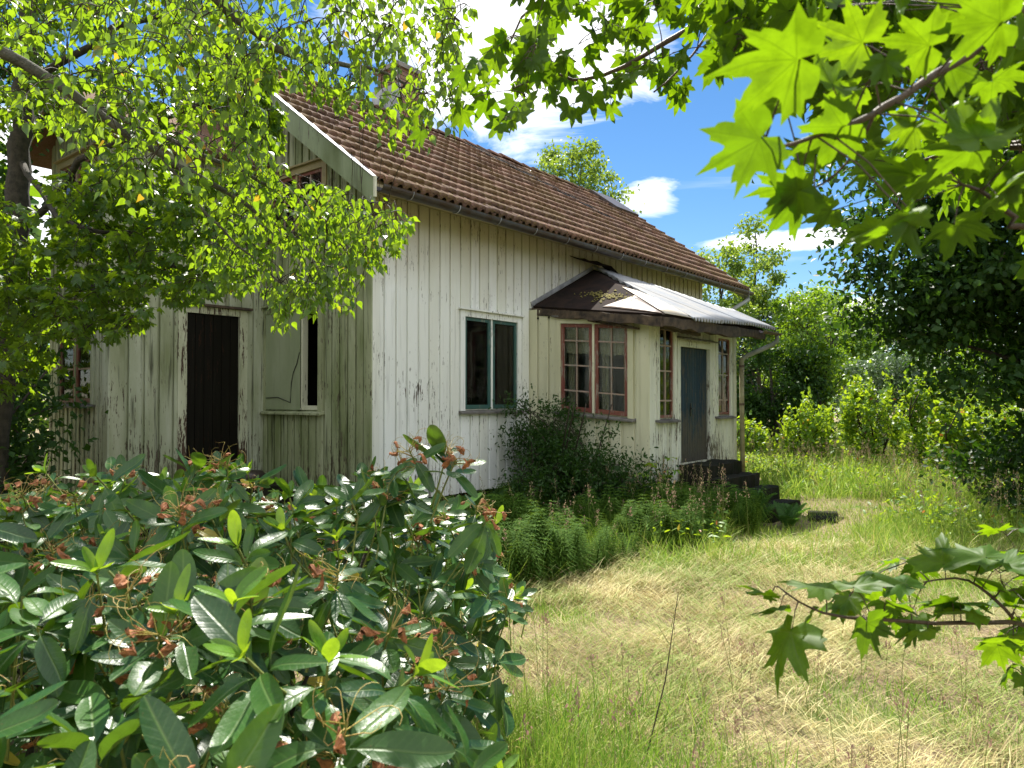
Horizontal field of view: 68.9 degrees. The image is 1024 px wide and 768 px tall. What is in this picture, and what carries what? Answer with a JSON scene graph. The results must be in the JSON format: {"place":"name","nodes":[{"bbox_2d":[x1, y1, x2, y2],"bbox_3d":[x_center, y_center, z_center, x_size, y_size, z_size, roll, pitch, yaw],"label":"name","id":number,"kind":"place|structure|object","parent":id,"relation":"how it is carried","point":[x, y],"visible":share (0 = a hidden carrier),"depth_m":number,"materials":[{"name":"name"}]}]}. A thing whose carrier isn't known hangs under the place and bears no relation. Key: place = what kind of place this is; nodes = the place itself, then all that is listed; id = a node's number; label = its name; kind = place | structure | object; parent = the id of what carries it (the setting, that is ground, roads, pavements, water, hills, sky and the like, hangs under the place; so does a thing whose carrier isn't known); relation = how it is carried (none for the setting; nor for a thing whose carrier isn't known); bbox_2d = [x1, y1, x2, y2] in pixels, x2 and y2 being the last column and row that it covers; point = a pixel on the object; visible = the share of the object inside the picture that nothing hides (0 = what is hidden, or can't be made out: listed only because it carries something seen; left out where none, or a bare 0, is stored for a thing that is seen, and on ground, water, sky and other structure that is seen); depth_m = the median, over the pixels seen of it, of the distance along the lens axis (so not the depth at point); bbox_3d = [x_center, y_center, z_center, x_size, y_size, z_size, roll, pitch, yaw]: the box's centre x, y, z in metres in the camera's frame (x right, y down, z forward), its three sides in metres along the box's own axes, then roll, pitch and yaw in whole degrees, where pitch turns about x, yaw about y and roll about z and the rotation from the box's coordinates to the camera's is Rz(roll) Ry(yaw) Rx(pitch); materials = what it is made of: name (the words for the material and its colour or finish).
{"place":"outdoors","nodes":[
{"label":"outdoors","id":0,"kind":"place"},
{"bbox_2d":[6,469,329,754],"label":"rough grass","id":1,"kind":"structure","parent":0,"point":[138,540],"depth_m":8.36,"materials":[{"name":"green plant"}]},
{"bbox_2d":[236,470,264,484],"bbox_3d":[-3.534,1.249,10.047,0.420,0.180,0.409,0,-1,0],"label":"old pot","id":2,"kind":"object","parent":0,"point":[253,473],"visible":0.25,"depth_m":9.89,"materials":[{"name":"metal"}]},
{"bbox_2d":[0,0,1023,399],"label":"sky","id":3,"kind":"structure","parent":0,"point":[648,146],"materials":[{"name":"blue"}]},
{"bbox_2d":[3,400,1023,767],"bbox_3d":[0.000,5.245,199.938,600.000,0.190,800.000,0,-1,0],"label":"ground","id":4,"kind":"structure","parent":0,"point":[915,744],"depth_m":4.30,"materials":[{"name":"plant"}]},
{"bbox_2d":[0,150,50,438],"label":"garden wood","id":5,"kind":"object","parent":4,"relation":"on","point":[33,192],"depth_m":20.95,"materials":[{"name":"green plant"}]},
{"bbox_2d":[10,243,49,456],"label":"ash tree","id":6,"kind":"object","parent":4,"relation":"on","point":[28,411],"visible":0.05,"depth_m":16.58,"materials":[{"name":"green plant"}]},
{"bbox_2d":[0,3,86,498],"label":"elm tree","id":7,"kind":"object","parent":4,"relation":"on","point":[3,171],"visible":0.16,"depth_m":8.79,"materials":[{"name":"green plant"}]},
{"bbox_2d":[0,368,108,543],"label":"hazel","id":8,"kind":"object","parent":4,"relation":"on","point":[32,451],"visible":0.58,"depth_m":7.40,"materials":[{"name":"green plant"}]},
{"bbox_2d":[0,0,289,542],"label":"maple tree","id":9,"kind":"object","parent":4,"relation":"on","point":[75,237],"visible":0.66,"depth_m":5.88,"materials":[{"name":"green plant"}]},
{"bbox_2d":[0,0,478,336],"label":"birch tree","id":10,"kind":"object","parent":4,"relation":"on","point":[241,22],"visible":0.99,"depth_m":3.75,"materials":[{"name":"green plant"}]},
{"bbox_2d":[187,482,294,512],"bbox_3d":[-3.581,1.656,9.867,0.738,0.647,1.262,-1,-1,39],"label":"side door step","id":11,"kind":"object","parent":4,"relation":"on","point":[274,486],"visible":0.06,"depth_m":9.87,"materials":[{"name":"stone"}]},
{"bbox_2d":[0,425,536,767],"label":"rhododendron","id":12,"kind":"object","parent":4,"relation":"on","point":[64,633],"visible":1,"depth_m":1.67,"materials":[{"name":"green plant"}]},
{"bbox_2d":[30,42,781,536],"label":"wooden house","id":13,"kind":"structure","parent":4,"relation":"on","point":[506,274],"depth_m":10.38,"materials":[{"name":"white paint"}]},
{"bbox_2d":[51,142,97,258],"bbox_3d":[-5.589,-2.324,9.654,1.260,1.301,0.220,-1,-1,39],"label":"window","id":14,"kind":"structure","parent":13,"relation":"in","point":[64,163],"depth_m":9.68,"materials":[{"name":"paint"}]},
{"bbox_2d":[55,296,95,407],"bbox_3d":[-5.589,-0.404,9.620,1.260,1.421,0.220,-1,-1,39],"label":"window","id":15,"kind":"structure","parent":13,"relation":"in","point":[84,377],"depth_m":9.56,"materials":[{"name":"paint"}]},
{"bbox_2d":[186,312,237,471],"bbox_3d":[-4.029,0.158,10.020,0.044,2.180,0.750,-1,-1,39],"label":"side door","id":16,"kind":"structure","parent":13,"relation":"in","point":[212,340],"depth_m":10.00,"materials":[{"name":"brown wood"}]},
{"bbox_2d":[259,299,324,414],"bbox_3d":[-2.989,-0.343,10.228,1.460,1.521,0.220,-1,-1,39],"label":"window","id":17,"kind":"structure","parent":13,"relation":"in","point":[283,355],"depth_m":10.20,"materials":[{"name":"paint"}]},
{"bbox_2d":[262,157,326,241],"bbox_3d":[-2.914,-2.489,10.206,1.410,0.951,0.220,-1,-1,39],"label":"window","id":18,"kind":"structure","parent":13,"relation":"in","point":[316,168],"depth_m":10.08,"materials":[{"name":"paint"}]},
{"bbox_2d":[458,307,525,413],"bbox_3d":[-0.324,-0.315,10.980,0.220,1.491,1.455,-1,-1,39],"label":"window","id":19,"kind":"structure","parent":13,"relation":"in","point":[490,342],"depth_m":10.91,"materials":[{"name":"white paint"}]},
{"bbox_2d":[551,315,635,421],"bbox_3d":[1.224,-0.252,10.977,1.420,1.597,0.256,-1,-1,39],"label":"window","id":20,"kind":"structure","parent":13,"relation":"in","point":[572,336],"depth_m":10.95,"materials":[{"name":"paint"}]},
{"bbox_2d":[655,326,680,422],"bbox_3d":[2.181,-0.165,10.807,0.256,1.445,0.670,-1,-1,39],"label":"window","id":21,"kind":"structure","parent":13,"relation":"in","point":[666,341],"depth_m":10.80,"materials":[{"name":"paint"}]},
{"bbox_2d":[681,347,693,462],"bbox_3d":[2.632,0.317,11.330,0.109,1.750,0.514,-1,-1,39],"label":"porch door","id":22,"kind":"structure","parent":13,"relation":"in","point":[686,353],"depth_m":11.38,"materials":[{"name":"blue paint"}]},
{"bbox_2d":[692,348,706,460],"bbox_3d":[2.930,0.324,11.757,0.042,1.750,0.514,-1,-1,39],"label":"porch door","id":23,"kind":"structure","parent":13,"relation":"in","point":[699,439],"depth_m":11.73,"materials":[{"name":"blue paint"}]},
{"bbox_2d":[715,335,736,418],"bbox_3d":[3.465,-0.127,12.412,0.256,1.405,0.720,-1,-1,39],"label":"window","id":24,"kind":"structure","parent":13,"relation":"in","point":[723,351],"depth_m":12.44,"materials":[{"name":"paint"}]},
{"bbox_2d":[464,488,505,502],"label":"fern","id":25,"kind":"object","parent":4,"relation":"on","point":[501,492],"visible":0.03,"depth_m":10.20,"materials":[{"name":"green plant"}]},
{"bbox_2d":[208,476,766,588],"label":"horsetails","id":26,"kind":"object","parent":4,"relation":"on","point":[530,557],"visible":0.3,"depth_m":7.93,"materials":[{"name":"green plant"}]},
{"bbox_2d":[207,494,770,598],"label":"verge grass","id":27,"kind":"structure","parent":4,"relation":"on","point":[623,539],"depth_m":7.93,"materials":[{"name":"green plant"}]},
{"bbox_2d":[241,471,771,587],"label":"horsetails","id":28,"kind":"object","parent":4,"relation":"on","point":[566,541],"visible":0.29,"depth_m":7.97,"materials":[{"name":"green plant"}]},
{"bbox_2d":[18,300,1022,422],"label":"wood","id":29,"kind":"object","parent":4,"relation":"on","point":[891,350],"visible":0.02,"depth_m":46.97,"materials":[{"name":"green plant"}]},
{"bbox_2d":[481,383,682,517],"bbox_3d":[1.053,1.010,10.385,3.004,2.063,2.354,0,-1,16],"label":"bramble","id":30,"kind":"object","parent":4,"relation":"on","point":[557,451],"visible":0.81,"depth_m":10.12,"materials":[{"name":"green plant"}]},
{"bbox_2d":[435,465,740,559],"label":"flowering grass","id":31,"kind":"structure","parent":4,"relation":"on","point":[592,504],"depth_m":8.34,"materials":[{"name":"plant"}]},
{"bbox_2d":[392,461,737,564],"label":"flowering grass heads","id":32,"kind":"object","parent":31,"relation":"attached to","point":[591,500],"visible":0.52,"depth_m":8.14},
{"bbox_2d":[534,132,644,213],"bbox_3d":[2.660,-3.898,29.970,5.496,12.525,4.952,0,-1,0],"label":"ash tree","id":33,"kind":"object","parent":4,"relation":"on","point":[549,159],"visible":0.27,"depth_m":29.55,"materials":[{"name":"green plant"}]},
{"bbox_2d":[365,655,840,767],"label":"grass tufts","id":34,"kind":"object","parent":4,"relation":"on","point":[545,747],"visible":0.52,"depth_m":3.26,"materials":[{"name":"green plant"}]},
{"bbox_2d":[193,532,1023,767],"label":"cut hay","id":35,"kind":"object","parent":4,"relation":"on","point":[705,644],"visible":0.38,"depth_m":4.55},
{"bbox_2d":[632,456,680,490],"bbox_3d":[1.862,1.400,9.562,0.655,0.932,0.668,0,-1,0],"label":"ash seedling","id":36,"kind":"object","parent":4,"relation":"on","point":[654,466],"visible":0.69,"depth_m":9.54,"materials":[{"name":"green plant"}]},
{"bbox_2d":[643,592,681,767],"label":"weed stalk","id":37,"kind":"object","parent":4,"relation":"on","point":[661,697],"visible":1,"depth_m":3.33,"materials":[{"name":"green plant"}]},
{"bbox_2d":[668,481,729,501],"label":"fern","id":38,"kind":"object","parent":4,"relation":"on","point":[723,484],"visible":0.06,"depth_m":10.19,"materials":[{"name":"green plant"}]},
{"bbox_2d":[407,0,1023,698],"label":"maple tree","id":39,"kind":"object","parent":4,"relation":"on","point":[845,68],"visible":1,"depth_m":1.27,"materials":[{"name":"green plant"}]},
{"bbox_2d":[441,593,993,767],"bbox_3d":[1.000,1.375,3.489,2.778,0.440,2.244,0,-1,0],"label":"grass","id":40,"kind":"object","parent":4,"relation":"on","point":[758,699],"visible":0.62,"depth_m":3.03,"materials":[{"name":"green plant"}]},
{"bbox_2d":[691,235,778,375],"bbox_3d":[6.762,-1.244,25.073,4.168,7.068,3.822,0,-1,0],"label":"tall tree","id":41,"kind":"object","parent":4,"relation":"on","point":[735,268],"visible":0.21,"depth_m":24.36,"materials":[{"name":"green plant"}]},
{"bbox_2d":[679,459,801,522],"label":"stone steps","id":42,"kind":"structure","parent":4,"relation":"on","point":[734,474],"depth_m":10.98,"materials":[{"name":"grey stone"}]},
{"bbox_2d":[721,488,780,520],"bbox_3d":[3.201,1.649,10.050,0.744,0.541,0.653,0,-1,25],"label":"fern","id":43,"kind":"object","parent":4,"relation":"on","point":[766,498],"visible":0.26,"depth_m":9.94,"materials":[{"name":"green plant"}]},
{"bbox_2d":[736,303,769,416],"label":"spruce tree","id":44,"kind":"object","parent":4,"relation":"on","point":[738,353],"visible":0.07,"depth_m":45.46,"materials":[{"name":"green plant"}]},
{"bbox_2d":[737,410,781,460],"bbox_3d":[6.301,1.458,20.226,2.239,1.549,1.846,-1,-1,29],"label":"shrub","id":45,"kind":"object","parent":4,"relation":"on","point":[760,437],"visible":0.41,"depth_m":19.97,"materials":[{"name":"green plant"}]},
{"bbox_2d":[751,313,773,401],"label":"spruce tree","id":46,"kind":"object","parent":4,"relation":"on","point":[767,317],"visible":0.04,"depth_m":47.81,"materials":[{"name":"green plant"}]},
{"bbox_2d":[724,212,813,391],"bbox_3d":[8.890,-1.996,26.972,4.422,8.618,3.438,-1,-1,26],"label":"tall tree","id":47,"kind":"object","parent":4,"relation":"on","point":[775,279],"visible":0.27,"depth_m":26.78,"materials":[{"name":"green plant"}]},
{"bbox_2d":[764,501,810,528],"bbox_3d":[3.704,1.753,9.899,0.577,0.358,0.564,1,-1,-42],"label":"fern","id":48,"kind":"object","parent":4,"relation":"on","point":[783,517],"visible":0.9,"depth_m":9.93,"materials":[{"name":"green plant"}]},
{"bbox_2d":[736,324,839,453],"bbox_3d":[7.921,0.145,22.535,4.925,4.178,3.603,0,-1,0],"label":"cherry tree","id":49,"kind":"object","parent":4,"relation":"on","point":[790,387],"visible":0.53,"depth_m":22.13,"materials":[{"name":"green plant"}]},
{"bbox_2d":[775,376,837,462],"bbox_3d":[7.676,0.979,19.152,1.686,2.355,1.654,0,-1,0],"label":"shrub","id":50,"kind":"object","parent":4,"relation":"on","point":[807,434],"visible":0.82,"depth_m":18.90,"materials":[{"name":"green plant"}]},
{"bbox_2d":[727,489,902,554],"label":"short grass","id":51,"kind":"structure","parent":4,"relation":"on","point":[812,523],"depth_m":10.05,"materials":[{"name":"green plant"}]},
{"bbox_2d":[766,283,874,448],"bbox_3d":[9.457,-0.388,22.599,3.305,5.259,2.999,-1,-1,28],"label":"young tree","id":52,"kind":"object","parent":4,"relation":"on","point":[810,309],"visible":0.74,"depth_m":22.56,"materials":[{"name":"green plant"}]},
{"bbox_2d":[807,511,838,522],"bbox_3d":[4.494,1.946,10.781,0.433,0.135,0.861,0,-1,21],"label":"flat stone","id":53,"kind":"object","parent":4,"relation":"on","point":[825,517],"visible":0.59,"depth_m":10.58,"materials":[{"name":"grey stone"}]},
{"bbox_2d":[754,276,892,422],"bbox_3d":[13.281,-1.015,31.861,6.136,6.805,3.783,0,-1,14],"label":"alder tree","id":54,"kind":"object","parent":4,"relation":"on","point":[838,293],"visible":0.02,"depth_m":31.57,"materials":[{"name":"green plant"}]},
{"bbox_2d":[627,475,1023,573],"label":"meadow grass","id":55,"kind":"structure","parent":4,"relation":"on","point":[881,528],"depth_m":8.45,"materials":[{"name":"green plant"}]},
{"bbox_2d":[755,284,905,419],"bbox_3d":[11.618,-0.630,26.948,5.720,5.874,4.478,0,-1,0],"label":"alder tree","id":56,"kind":"object","parent":4,"relation":"on","point":[862,346],"visible":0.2,"depth_m":26.34,"materials":[{"name":"green plant"}]},
{"bbox_2d":[646,447,1023,560],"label":"meadow weeds","id":57,"kind":"object","parent":4,"relation":"on","point":[896,502],"visible":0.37,"depth_m":9.98,"materials":[{"name":"green plant"}]},
{"bbox_2d":[652,436,1022,556],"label":"meadow stalks","id":58,"kind":"object","parent":4,"relation":"on","point":[870,491],"visible":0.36,"depth_m":9.79,"materials":[{"name":"plant"}]},
{"bbox_2d":[650,435,1023,522],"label":"tall grass","id":59,"kind":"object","parent":58,"relation":"attached to","point":[921,491],"visible":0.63,"depth_m":9.61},
{"bbox_2d":[825,359,907,467],"bbox_3d":[8.539,0.753,17.993,1.662,2.718,1.711,-1,-1,34],"label":"shrub","id":60,"kind":"object","parent":4,"relation":"on","point":[853,410],"visible":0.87,"depth_m":17.84,"materials":[{"name":"green plant"}]},
{"bbox_2d":[737,423,1023,498],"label":"meadow grass","id":61,"kind":"structure","parent":4,"relation":"on","point":[791,484],"depth_m":14.10,"materials":[{"name":"green plant"}]},
{"bbox_2d":[752,81,1023,523],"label":"broadleaf tree","id":62,"kind":"object","parent":4,"relation":"on","point":[947,292],"visible":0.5,"depth_m":9.88,"materials":[{"name":"green plant"}]},
{"bbox_2d":[834,345,975,448],"bbox_3d":[10.583,0.565,20.039,3.873,3.279,2.213,0,-1,0],"label":"goat willow","id":63,"kind":"object","parent":4,"relation":"on","point":[893,364],"visible":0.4,"depth_m":19.85,"materials":[{"name":"green plant"}]},
{"bbox_2d":[892,361,984,471],"bbox_3d":[9.396,0.660,16.592,1.823,2.916,1.527,0,-1,0],"label":"shrub","id":64,"kind":"object","parent":4,"relation":"on","point":[919,439],"visible":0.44,"depth_m":16.47,"materials":[{"name":"green plant"}]},
{"bbox_2d":[897,300,1023,448],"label":"bush","id":65,"kind":"object","parent":4,"relation":"on","point":[1006,403],"visible":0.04,"depth_m":19.83,"materials":[{"name":"green plant"}]},
{"bbox_2d":[922,383,1022,484],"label":"shrub","id":66,"kind":"object","parent":4,"relation":"on","point":[957,434],"visible":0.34,"depth_m":14.47,"materials":[{"name":"green plant"}]}
]}

